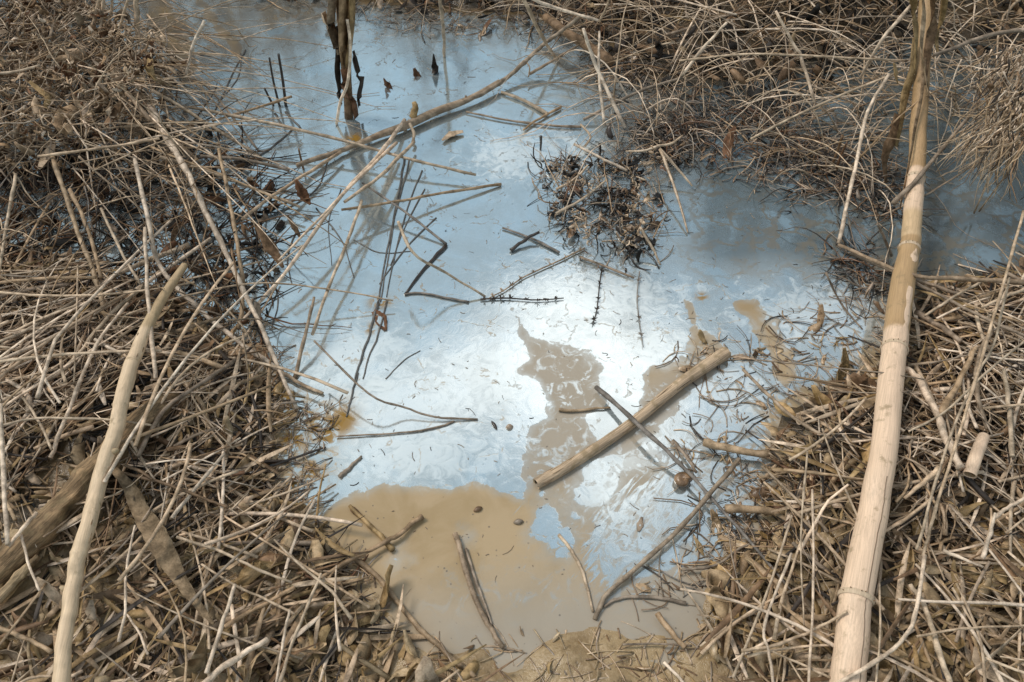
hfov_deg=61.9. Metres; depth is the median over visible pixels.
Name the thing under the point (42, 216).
loose straw
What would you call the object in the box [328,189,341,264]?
drowned twig
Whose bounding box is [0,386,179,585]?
rotten log
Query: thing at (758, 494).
plant debris
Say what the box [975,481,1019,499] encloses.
loose straw
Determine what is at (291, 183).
twig
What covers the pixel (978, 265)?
loose straw
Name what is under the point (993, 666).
loose straw
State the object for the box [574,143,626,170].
dry stalk
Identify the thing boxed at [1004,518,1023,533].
loose straw
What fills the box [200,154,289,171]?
twig
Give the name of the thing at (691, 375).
hollow stick
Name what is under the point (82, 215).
dry stalk
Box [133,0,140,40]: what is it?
dry stalk
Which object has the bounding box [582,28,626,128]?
dry stalk
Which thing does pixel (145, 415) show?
loose straw
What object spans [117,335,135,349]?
dry stalk
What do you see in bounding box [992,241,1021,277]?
loose straw
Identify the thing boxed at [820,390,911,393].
dry stalk
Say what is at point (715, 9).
loose straw
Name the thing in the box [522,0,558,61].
dry stalk
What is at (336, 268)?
dry stalk
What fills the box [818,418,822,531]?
loose straw
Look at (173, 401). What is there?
twig
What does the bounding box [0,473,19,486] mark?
loose straw
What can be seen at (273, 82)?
stub
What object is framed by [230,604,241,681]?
loose straw
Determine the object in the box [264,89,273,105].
stub
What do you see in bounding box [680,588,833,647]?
loose straw
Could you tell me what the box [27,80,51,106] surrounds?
dead leaf
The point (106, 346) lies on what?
dry stalk
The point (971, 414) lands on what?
loose straw
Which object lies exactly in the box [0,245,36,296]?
loose straw
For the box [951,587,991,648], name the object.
dry stalk
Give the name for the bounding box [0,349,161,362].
loose straw
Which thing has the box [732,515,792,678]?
loose straw
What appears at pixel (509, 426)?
seed pod
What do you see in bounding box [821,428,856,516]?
loose straw
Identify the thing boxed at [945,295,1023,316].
loose straw
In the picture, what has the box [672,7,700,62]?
loose straw
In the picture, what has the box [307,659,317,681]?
loose straw
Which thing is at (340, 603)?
loose straw
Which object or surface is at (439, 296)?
twig
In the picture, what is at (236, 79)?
drowned twig
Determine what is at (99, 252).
loose straw
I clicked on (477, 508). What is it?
seed pod
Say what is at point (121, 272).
dry stalk
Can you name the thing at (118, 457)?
loose straw
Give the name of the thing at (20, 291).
loose straw
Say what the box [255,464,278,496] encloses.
twig
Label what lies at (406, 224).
drowned twig
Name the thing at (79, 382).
dry stalk
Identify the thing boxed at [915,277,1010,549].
dry stalk
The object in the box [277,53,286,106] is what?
stub
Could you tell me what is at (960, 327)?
loose straw
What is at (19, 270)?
loose straw
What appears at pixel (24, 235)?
loose straw
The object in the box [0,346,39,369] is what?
loose straw
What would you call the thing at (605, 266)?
twig
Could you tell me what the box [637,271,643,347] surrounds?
weed stem
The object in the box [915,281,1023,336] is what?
dry stalk
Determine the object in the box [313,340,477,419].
dry stalk
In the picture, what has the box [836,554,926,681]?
dry stalk
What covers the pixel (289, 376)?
dry stalk
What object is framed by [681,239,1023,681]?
straw litter
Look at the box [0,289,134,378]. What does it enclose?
loose straw
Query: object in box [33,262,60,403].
loose straw
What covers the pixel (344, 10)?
reed stump
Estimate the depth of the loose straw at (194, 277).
1.70 m
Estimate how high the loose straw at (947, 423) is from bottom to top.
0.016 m
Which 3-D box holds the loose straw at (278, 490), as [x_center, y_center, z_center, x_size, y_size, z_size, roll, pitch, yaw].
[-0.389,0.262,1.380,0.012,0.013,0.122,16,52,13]
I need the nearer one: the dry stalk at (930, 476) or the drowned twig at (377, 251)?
the dry stalk at (930, 476)
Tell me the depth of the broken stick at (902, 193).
1.77 m
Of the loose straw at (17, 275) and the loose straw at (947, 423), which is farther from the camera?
the loose straw at (17, 275)
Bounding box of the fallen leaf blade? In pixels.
[112,467,214,624]
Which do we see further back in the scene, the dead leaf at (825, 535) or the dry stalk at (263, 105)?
the dry stalk at (263, 105)
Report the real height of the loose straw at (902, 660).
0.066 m
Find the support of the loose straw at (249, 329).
on the straw litter at (309, 644)
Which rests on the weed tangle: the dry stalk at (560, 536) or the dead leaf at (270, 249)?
the dead leaf at (270, 249)
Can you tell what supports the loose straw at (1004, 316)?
on the straw litter at (901, 543)
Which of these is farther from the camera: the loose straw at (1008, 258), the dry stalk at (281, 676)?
the loose straw at (1008, 258)
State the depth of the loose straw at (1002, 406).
1.39 m
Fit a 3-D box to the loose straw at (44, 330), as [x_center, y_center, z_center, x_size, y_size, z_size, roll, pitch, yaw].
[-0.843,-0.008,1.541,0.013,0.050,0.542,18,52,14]
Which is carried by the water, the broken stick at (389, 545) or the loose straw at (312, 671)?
the broken stick at (389, 545)
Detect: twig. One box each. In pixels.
[122,471,228,508]
[136,357,236,457]
[189,77,259,151]
[189,106,475,175]
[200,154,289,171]
[215,49,245,110]
[221,53,240,99]
[241,150,341,220]
[249,446,325,474]
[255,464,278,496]
[258,130,291,155]
[265,265,278,327]
[278,162,327,214]
[285,111,301,128]
[287,233,295,283]
[293,297,314,378]
[315,208,353,277]
[315,464,325,524]
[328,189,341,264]
[336,420,453,436]
[338,455,361,477]
[341,183,501,210]
[346,372,358,416]
[354,240,410,253]
[354,301,379,379]
[361,182,446,243]
[362,300,387,378]
[378,159,405,300]
[379,217,436,283]
[380,160,409,301]
[385,351,419,378]
[386,170,422,296]
[390,189,424,264]
[404,292,468,302]
[405,244,447,292]
[466,111,581,127]
[502,227,559,253]
[509,231,539,251]
[580,124,591,146]
[580,256,633,278]
[583,76,682,120]
[594,385,798,598]
[671,439,697,473]
[682,541,755,570]
[742,368,868,441]
[838,243,1023,284]
[849,253,967,297]
[876,223,892,256]
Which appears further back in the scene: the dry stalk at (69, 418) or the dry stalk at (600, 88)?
the dry stalk at (600, 88)
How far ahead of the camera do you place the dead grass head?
1.70 m
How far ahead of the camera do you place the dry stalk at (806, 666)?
1.16 m
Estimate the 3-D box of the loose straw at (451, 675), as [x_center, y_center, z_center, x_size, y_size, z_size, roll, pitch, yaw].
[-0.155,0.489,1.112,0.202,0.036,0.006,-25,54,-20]
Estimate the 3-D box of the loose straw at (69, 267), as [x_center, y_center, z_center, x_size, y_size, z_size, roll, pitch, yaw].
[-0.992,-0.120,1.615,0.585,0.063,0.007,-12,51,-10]
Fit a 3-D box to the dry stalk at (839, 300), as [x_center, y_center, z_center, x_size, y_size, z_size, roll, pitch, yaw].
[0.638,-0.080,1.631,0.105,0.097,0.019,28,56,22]
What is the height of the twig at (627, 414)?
0.027 m
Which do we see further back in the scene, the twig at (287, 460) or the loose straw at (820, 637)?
the twig at (287, 460)
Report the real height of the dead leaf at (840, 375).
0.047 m
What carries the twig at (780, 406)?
on the straw litter at (901, 543)
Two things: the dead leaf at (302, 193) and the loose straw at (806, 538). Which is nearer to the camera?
the loose straw at (806, 538)
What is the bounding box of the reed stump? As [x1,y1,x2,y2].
[321,0,364,119]
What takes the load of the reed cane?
on the straw litter at (901, 543)
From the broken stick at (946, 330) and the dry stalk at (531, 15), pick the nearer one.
the broken stick at (946, 330)
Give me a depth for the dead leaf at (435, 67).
2.21 m
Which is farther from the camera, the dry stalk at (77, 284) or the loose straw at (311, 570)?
the dry stalk at (77, 284)
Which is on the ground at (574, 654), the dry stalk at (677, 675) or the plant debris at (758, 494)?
the dry stalk at (677, 675)
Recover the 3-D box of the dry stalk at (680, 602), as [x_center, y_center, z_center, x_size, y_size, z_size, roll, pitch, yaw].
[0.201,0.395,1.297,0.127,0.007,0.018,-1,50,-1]
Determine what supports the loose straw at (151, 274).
on the weed tangle
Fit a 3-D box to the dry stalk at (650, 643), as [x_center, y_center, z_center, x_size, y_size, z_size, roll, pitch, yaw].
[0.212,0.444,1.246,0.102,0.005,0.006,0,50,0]
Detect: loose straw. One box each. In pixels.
[0,190,90,242]
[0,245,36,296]
[0,250,148,370]
[0,274,37,276]
[0,274,37,309]
[0,276,95,283]
[0,280,130,357]
[0,281,194,296]
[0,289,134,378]
[0,346,19,349]
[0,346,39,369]
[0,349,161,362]
[0,350,77,398]
[0,367,57,383]
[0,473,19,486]
[0,491,16,520]
[0,575,52,645]
[1,269,111,305]
[1,270,50,271]
[2,263,168,288]
[2,297,74,316]
[3,203,49,289]
[3,222,88,256]
[3,244,260,326]
[3,258,152,274]
[3,319,139,407]
[3,368,50,406]
[4,260,262,309]
[4,304,75,337]
[11,640,24,681]
[12,256,67,299]
[20,233,105,278]
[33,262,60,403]
[34,179,208,284]
[35,218,172,398]
[35,274,106,299]
[54,240,123,275]
[59,338,66,382]
[80,534,142,592]
[84,499,155,578]
[96,647,138,681]
[102,245,302,482]
[112,352,348,393]
[117,443,191,581]
[120,384,271,443]
[127,588,302,659]
[133,260,235,446]
[135,470,238,522]
[139,559,187,681]
[140,285,277,461]
[157,513,287,638]
[161,334,246,403]
[169,474,328,519]
[172,407,237,443]
[179,481,281,535]
[189,533,210,675]
[196,401,303,421]
[202,595,285,681]
[204,486,313,545]
[209,511,362,526]
[213,473,312,532]
[217,445,224,548]
[223,515,369,607]
[230,362,264,411]
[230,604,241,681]
[233,416,288,444]
[256,474,293,520]
[274,539,352,619]
[281,499,315,591]
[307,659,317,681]
[334,565,341,651]
[441,669,459,681]
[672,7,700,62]
[678,0,736,14]
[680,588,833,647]
[700,581,816,654]
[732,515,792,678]
[747,644,829,657]
[747,661,769,681]
[763,446,791,480]
[763,481,885,611]
[772,529,806,640]
[776,373,917,401]
[776,629,786,681]
[788,397,866,461]
[789,660,803,681]
[797,459,818,561]
[798,484,848,550]
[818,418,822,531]
[820,627,943,681]
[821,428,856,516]
[898,598,1023,606]
[911,316,1016,374]
[915,563,1003,681]
[927,328,1023,351]
[936,288,1008,331]
[936,297,990,318]
[938,391,1021,406]
[939,313,970,435]
[942,401,953,443]
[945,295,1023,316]
[948,504,1023,595]
[950,469,1023,531]
[953,253,1012,278]
[954,561,990,642]
[955,583,986,681]
[958,264,993,275]
[962,332,1023,344]
[962,378,978,428]
[965,303,1023,323]
[973,363,1023,424]
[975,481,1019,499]
[982,403,1023,408]
[985,656,1023,673]
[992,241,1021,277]
[996,669,1018,681]
[997,474,1023,482]
[998,310,1023,321]
[1000,656,1023,660]
[1003,339,1023,352]
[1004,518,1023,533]
[1007,551,1023,566]
[1013,387,1023,431]
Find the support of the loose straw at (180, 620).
on the straw litter at (309, 644)
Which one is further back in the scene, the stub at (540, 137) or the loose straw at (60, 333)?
the stub at (540, 137)
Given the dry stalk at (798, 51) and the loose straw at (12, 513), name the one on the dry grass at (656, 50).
the dry stalk at (798, 51)
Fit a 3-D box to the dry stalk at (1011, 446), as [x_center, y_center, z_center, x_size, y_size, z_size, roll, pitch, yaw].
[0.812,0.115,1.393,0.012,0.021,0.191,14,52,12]
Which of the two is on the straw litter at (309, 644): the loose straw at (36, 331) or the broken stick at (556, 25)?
the loose straw at (36, 331)
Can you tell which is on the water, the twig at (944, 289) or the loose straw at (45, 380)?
the twig at (944, 289)
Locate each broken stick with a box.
[225,521,250,542]
[348,504,394,552]
[350,556,476,677]
[452,532,504,648]
[464,548,492,625]
[542,13,614,65]
[559,406,610,411]
[593,457,740,620]
[655,612,686,649]
[702,438,769,457]
[724,504,800,529]
[744,555,807,638]
[891,100,982,205]
[905,366,964,470]
[914,309,962,342]
[939,346,977,416]
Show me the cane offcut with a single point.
(975, 457)
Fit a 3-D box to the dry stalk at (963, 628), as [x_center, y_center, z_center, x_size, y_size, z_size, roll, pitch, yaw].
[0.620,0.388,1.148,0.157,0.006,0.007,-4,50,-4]
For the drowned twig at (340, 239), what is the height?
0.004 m
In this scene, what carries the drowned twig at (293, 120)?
on the water
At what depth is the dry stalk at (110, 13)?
2.10 m
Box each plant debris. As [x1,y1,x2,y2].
[185,4,908,620]
[190,344,835,681]
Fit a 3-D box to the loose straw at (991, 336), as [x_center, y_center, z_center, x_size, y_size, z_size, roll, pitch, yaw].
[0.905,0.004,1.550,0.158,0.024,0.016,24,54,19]
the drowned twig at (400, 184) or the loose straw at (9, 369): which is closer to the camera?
the loose straw at (9, 369)
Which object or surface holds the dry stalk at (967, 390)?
on the straw litter at (901, 543)
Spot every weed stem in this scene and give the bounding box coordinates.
[480,294,563,300]
[489,247,584,297]
[592,267,604,324]
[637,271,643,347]
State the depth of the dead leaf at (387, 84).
2.17 m
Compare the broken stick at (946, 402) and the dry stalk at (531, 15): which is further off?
the dry stalk at (531, 15)
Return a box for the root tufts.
[588,24,945,318]
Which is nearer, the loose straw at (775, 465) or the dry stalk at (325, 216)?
the loose straw at (775, 465)
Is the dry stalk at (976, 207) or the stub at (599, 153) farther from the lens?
the stub at (599, 153)
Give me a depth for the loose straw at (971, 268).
1.75 m
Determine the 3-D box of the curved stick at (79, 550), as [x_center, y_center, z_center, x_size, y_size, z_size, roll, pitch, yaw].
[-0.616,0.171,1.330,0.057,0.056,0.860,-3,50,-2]
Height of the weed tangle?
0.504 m
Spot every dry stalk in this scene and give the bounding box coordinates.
[0,64,40,74]
[0,173,16,271]
[0,237,211,359]
[0,242,190,342]
[0,270,159,402]
[0,334,26,381]
[0,403,9,545]
[0,626,53,653]
[1,317,96,332]
[3,417,151,425]
[8,511,38,546]
[20,534,40,591]
[20,675,51,681]
[22,397,52,450]
[37,137,159,157]
[48,302,128,457]
[50,156,104,305]
[68,188,102,278]
[73,265,78,382]
[88,0,101,36]
[94,338,122,354]
[98,0,104,34]
[100,207,141,284]
[108,0,112,24]
[115,0,128,45]
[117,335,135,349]
[117,525,135,641]
[125,91,200,163]
[126,282,392,314]
[126,614,148,654]
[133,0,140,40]
[133,156,276,370]
[143,227,157,379]
[146,105,298,409]
[152,89,257,154]
[159,155,300,207]
[170,452,225,518]
[176,535,291,583]
[185,20,205,74]
[200,563,295,614]
[202,637,268,681]
[204,584,236,673]
[212,95,291,121]
[217,148,244,329]
[224,586,294,628]
[229,539,311,545]
[242,118,405,320]
[271,514,423,608]
[275,609,290,681]
[277,370,323,394]
[278,141,397,260]
[278,573,321,681]
[311,199,362,335]
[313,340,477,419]
[335,19,351,124]
[343,141,414,202]
[397,221,485,296]
[438,0,445,56]
[501,91,548,113]
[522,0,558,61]
[523,106,561,130]
[532,0,598,21]
[558,533,593,611]
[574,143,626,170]
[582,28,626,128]
[597,31,605,125]
[599,0,608,22]
[603,595,685,607]
[622,642,691,646]
[663,661,683,681]
[679,22,727,76]
[679,53,907,61]
[741,610,847,652]
[750,67,907,139]
[752,359,923,379]
[761,465,828,532]
[762,553,792,681]
[772,651,830,678]
[775,10,815,101]
[784,468,862,480]
[800,451,807,625]
[807,489,814,681]
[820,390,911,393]
[825,272,862,329]
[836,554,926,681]
[837,73,890,243]
[858,5,910,78]
[875,573,881,681]
[880,166,971,216]
[886,497,934,531]
[903,465,941,499]
[908,340,1023,431]
[908,583,952,681]
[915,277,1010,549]
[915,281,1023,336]
[916,624,1023,637]
[921,210,1023,555]
[924,277,988,316]
[933,28,1023,56]
[942,549,983,567]
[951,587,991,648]
[973,121,1011,213]
[978,162,1013,211]
[980,512,996,558]
[981,288,1023,307]
[996,496,1023,518]
[1002,368,1014,457]
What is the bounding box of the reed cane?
[829,0,947,681]
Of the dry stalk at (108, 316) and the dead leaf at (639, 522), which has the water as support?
the dead leaf at (639, 522)
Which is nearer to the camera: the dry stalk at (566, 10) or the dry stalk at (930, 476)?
the dry stalk at (930, 476)
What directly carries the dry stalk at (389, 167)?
on the forked branch
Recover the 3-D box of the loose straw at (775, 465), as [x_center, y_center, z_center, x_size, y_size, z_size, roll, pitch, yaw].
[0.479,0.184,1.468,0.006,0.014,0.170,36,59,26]
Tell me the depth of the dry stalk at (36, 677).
1.12 m
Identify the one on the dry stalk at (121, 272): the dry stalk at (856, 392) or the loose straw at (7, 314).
the loose straw at (7, 314)
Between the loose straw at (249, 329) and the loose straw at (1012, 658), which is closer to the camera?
the loose straw at (1012, 658)
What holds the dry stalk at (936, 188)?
on the reed cane
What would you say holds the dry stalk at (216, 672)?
on the straw litter at (309, 644)
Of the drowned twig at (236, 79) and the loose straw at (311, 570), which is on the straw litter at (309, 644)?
the loose straw at (311, 570)
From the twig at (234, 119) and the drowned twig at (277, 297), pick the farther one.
the twig at (234, 119)
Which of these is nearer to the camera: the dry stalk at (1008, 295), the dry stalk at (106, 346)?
the dry stalk at (106, 346)
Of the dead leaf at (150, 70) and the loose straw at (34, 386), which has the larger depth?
the dead leaf at (150, 70)
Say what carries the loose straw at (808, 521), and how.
on the straw litter at (901, 543)
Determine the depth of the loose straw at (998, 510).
1.31 m
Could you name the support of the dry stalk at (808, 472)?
on the straw litter at (901, 543)
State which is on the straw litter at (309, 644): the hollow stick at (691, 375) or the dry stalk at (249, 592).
the dry stalk at (249, 592)
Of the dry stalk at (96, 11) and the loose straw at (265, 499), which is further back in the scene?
the dry stalk at (96, 11)
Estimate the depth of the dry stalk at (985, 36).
1.91 m
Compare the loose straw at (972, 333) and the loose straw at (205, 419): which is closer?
the loose straw at (205, 419)
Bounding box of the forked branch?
[296,16,588,167]
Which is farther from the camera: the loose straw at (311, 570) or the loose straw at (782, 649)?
the loose straw at (311, 570)
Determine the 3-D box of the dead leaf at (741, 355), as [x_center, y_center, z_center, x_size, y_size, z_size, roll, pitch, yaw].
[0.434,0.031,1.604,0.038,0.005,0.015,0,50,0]
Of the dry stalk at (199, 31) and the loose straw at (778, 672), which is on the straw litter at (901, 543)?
the loose straw at (778, 672)
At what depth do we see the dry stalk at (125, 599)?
1.20 m
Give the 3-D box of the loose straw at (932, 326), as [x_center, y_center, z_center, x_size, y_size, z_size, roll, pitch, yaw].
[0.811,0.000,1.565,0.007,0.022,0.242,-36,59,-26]
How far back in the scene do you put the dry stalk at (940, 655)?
1.15 m
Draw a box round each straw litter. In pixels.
[0,228,525,681]
[384,0,1023,81]
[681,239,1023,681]
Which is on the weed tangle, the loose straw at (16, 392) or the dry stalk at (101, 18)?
the dry stalk at (101, 18)
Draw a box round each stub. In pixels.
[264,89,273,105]
[268,57,280,106]
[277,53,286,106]
[298,148,304,169]
[539,135,541,150]
[597,143,600,161]
[832,135,843,162]
[834,141,847,173]
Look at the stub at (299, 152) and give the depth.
1.93 m
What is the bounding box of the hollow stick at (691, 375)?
[533,347,730,488]
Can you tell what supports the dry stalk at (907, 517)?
on the straw litter at (901, 543)
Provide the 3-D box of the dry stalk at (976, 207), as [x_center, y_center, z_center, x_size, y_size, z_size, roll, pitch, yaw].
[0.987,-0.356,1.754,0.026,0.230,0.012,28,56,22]
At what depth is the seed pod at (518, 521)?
1.38 m
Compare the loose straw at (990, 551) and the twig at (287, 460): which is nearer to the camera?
the loose straw at (990, 551)
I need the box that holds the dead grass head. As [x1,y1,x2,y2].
[925,44,1023,207]
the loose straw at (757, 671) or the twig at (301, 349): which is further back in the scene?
the twig at (301, 349)
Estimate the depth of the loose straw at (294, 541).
1.30 m
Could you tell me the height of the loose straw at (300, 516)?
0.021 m
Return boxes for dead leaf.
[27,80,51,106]
[60,123,72,134]
[144,58,156,80]
[159,65,177,74]
[254,225,283,267]
[287,215,301,238]
[294,179,310,204]
[371,309,386,330]
[383,78,392,91]
[413,68,420,78]
[431,54,438,74]
[441,130,463,140]
[635,583,651,592]
[637,517,643,530]
[722,126,735,160]
[733,354,751,359]
[814,532,834,544]
[817,304,824,326]
[835,347,849,382]
[854,398,874,410]
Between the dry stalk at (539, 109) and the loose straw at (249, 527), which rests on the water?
the dry stalk at (539, 109)
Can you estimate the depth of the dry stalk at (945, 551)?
1.23 m
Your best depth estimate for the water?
1.71 m
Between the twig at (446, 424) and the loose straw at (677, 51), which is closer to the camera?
the twig at (446, 424)
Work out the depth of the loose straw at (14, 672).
1.15 m
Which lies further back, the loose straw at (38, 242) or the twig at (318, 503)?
the loose straw at (38, 242)
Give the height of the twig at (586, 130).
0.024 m
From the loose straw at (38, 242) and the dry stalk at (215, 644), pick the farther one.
the loose straw at (38, 242)
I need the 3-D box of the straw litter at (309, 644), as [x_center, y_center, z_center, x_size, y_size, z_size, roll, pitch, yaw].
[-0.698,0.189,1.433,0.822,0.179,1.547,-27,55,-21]
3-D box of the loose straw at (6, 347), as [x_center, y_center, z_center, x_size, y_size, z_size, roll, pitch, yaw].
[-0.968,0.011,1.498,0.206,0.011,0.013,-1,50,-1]
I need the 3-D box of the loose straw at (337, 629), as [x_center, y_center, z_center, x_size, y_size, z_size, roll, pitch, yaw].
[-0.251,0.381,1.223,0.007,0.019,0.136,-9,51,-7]
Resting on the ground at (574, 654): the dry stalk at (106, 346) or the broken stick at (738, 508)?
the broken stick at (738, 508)
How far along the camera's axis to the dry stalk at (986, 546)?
1.25 m
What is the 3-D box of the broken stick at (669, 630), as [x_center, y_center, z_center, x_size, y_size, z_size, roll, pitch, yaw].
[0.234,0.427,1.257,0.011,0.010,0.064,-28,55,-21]
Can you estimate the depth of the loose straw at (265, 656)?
1.20 m
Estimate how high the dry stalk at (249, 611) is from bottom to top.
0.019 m
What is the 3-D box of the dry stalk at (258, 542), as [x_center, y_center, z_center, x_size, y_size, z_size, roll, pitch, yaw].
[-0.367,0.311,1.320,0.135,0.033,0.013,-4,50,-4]
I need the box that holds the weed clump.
[520,100,713,276]
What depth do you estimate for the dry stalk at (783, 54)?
1.91 m
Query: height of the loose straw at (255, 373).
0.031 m
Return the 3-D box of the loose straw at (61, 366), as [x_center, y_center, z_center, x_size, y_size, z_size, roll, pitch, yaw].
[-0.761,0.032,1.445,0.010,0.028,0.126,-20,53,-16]
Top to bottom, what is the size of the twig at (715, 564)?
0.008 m
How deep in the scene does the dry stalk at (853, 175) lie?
1.84 m
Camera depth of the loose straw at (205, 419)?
1.45 m
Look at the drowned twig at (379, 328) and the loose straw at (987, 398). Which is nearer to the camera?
the loose straw at (987, 398)
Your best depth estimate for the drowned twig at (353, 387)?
1.55 m
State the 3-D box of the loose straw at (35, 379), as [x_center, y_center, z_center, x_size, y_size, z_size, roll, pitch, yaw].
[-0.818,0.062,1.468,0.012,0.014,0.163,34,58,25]
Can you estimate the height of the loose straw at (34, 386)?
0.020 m
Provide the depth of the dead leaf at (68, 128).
1.77 m
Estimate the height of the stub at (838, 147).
0.087 m
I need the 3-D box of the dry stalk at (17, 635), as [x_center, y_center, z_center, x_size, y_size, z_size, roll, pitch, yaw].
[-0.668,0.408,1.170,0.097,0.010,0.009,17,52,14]
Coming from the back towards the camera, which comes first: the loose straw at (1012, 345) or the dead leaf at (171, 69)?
the dead leaf at (171, 69)
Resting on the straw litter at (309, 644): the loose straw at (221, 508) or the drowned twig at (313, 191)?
the loose straw at (221, 508)
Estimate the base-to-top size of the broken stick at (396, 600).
0.017 m
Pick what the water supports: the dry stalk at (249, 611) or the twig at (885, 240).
the twig at (885, 240)
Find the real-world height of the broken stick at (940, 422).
0.038 m
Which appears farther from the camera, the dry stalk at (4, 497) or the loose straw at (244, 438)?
the loose straw at (244, 438)
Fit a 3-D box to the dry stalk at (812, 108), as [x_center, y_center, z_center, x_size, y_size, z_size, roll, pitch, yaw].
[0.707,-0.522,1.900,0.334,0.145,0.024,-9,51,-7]
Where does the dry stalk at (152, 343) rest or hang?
on the weed tangle
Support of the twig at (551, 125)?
on the water
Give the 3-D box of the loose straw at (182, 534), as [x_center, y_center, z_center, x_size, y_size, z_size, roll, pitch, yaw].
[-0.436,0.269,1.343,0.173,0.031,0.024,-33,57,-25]
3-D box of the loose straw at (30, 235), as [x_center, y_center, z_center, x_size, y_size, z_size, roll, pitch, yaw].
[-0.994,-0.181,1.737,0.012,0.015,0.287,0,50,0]
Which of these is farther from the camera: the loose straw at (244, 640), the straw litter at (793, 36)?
the straw litter at (793, 36)
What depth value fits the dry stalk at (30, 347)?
1.59 m
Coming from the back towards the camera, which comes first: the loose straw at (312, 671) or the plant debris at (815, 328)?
the plant debris at (815, 328)
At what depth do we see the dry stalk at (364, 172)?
1.77 m
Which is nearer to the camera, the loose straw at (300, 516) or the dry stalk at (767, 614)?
the dry stalk at (767, 614)
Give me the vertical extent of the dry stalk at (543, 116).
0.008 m
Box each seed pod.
[474,506,481,511]
[506,424,512,429]
[513,519,522,524]
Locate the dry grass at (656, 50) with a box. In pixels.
[205,0,1023,300]
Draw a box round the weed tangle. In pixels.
[0,0,390,406]
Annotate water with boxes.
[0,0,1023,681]
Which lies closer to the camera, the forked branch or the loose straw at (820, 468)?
the loose straw at (820, 468)
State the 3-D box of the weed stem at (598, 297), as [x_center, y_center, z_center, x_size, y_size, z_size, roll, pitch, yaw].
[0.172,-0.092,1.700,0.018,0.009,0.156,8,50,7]
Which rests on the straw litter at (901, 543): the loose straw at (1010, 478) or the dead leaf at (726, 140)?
the loose straw at (1010, 478)
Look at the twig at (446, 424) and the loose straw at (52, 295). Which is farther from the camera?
the loose straw at (52, 295)
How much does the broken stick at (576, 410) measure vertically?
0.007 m
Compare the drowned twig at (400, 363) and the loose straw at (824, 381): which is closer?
the loose straw at (824, 381)
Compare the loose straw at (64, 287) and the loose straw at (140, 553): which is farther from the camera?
the loose straw at (64, 287)
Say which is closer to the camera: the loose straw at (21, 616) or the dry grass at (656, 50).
the loose straw at (21, 616)
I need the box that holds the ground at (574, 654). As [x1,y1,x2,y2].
[0,0,1023,681]
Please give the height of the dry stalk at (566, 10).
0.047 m
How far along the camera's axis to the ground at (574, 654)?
1.31 m
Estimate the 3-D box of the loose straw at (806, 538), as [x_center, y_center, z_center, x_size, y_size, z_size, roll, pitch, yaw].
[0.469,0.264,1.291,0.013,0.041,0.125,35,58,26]
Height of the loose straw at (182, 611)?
0.027 m
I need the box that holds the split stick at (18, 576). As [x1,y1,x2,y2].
[0,554,40,603]
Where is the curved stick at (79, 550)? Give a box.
[52,263,187,681]
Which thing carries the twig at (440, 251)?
on the water
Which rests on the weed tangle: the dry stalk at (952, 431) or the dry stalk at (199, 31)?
the dry stalk at (199, 31)
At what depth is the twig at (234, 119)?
2.02 m
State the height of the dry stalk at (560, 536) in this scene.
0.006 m
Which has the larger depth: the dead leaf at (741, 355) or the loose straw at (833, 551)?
the dead leaf at (741, 355)
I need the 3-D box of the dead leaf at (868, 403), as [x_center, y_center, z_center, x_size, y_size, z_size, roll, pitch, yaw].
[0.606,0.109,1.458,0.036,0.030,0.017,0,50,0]
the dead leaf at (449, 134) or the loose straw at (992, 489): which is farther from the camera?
the dead leaf at (449, 134)
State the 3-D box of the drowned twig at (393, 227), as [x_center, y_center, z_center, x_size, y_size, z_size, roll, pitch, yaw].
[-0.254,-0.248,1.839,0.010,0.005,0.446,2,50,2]
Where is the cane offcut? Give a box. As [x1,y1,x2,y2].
[963,432,989,477]
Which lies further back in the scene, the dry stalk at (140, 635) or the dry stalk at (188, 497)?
the dry stalk at (188, 497)
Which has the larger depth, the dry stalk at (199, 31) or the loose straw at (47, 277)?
the dry stalk at (199, 31)
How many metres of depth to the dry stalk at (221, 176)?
1.84 m
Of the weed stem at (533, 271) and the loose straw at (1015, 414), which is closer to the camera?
the loose straw at (1015, 414)
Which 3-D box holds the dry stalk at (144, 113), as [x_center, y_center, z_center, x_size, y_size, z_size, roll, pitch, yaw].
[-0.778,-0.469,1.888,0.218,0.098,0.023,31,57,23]
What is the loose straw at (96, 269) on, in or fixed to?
on the straw litter at (309, 644)
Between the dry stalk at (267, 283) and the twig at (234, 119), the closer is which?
the dry stalk at (267, 283)
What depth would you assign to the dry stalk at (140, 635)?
1.17 m
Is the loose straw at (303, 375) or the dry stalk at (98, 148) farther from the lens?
the dry stalk at (98, 148)
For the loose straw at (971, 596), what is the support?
on the straw litter at (901, 543)
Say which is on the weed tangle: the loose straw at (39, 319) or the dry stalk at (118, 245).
the dry stalk at (118, 245)
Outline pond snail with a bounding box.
[674,472,692,486]
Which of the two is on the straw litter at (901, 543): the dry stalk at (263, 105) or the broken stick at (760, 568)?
the broken stick at (760, 568)
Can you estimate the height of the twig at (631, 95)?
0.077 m
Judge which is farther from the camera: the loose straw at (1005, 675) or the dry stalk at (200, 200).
the dry stalk at (200, 200)
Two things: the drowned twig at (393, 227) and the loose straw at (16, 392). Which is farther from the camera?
the drowned twig at (393, 227)
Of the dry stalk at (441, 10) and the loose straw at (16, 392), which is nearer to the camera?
the loose straw at (16, 392)
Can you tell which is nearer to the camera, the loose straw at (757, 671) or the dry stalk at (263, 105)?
the loose straw at (757, 671)
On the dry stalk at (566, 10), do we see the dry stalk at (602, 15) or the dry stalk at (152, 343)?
the dry stalk at (602, 15)

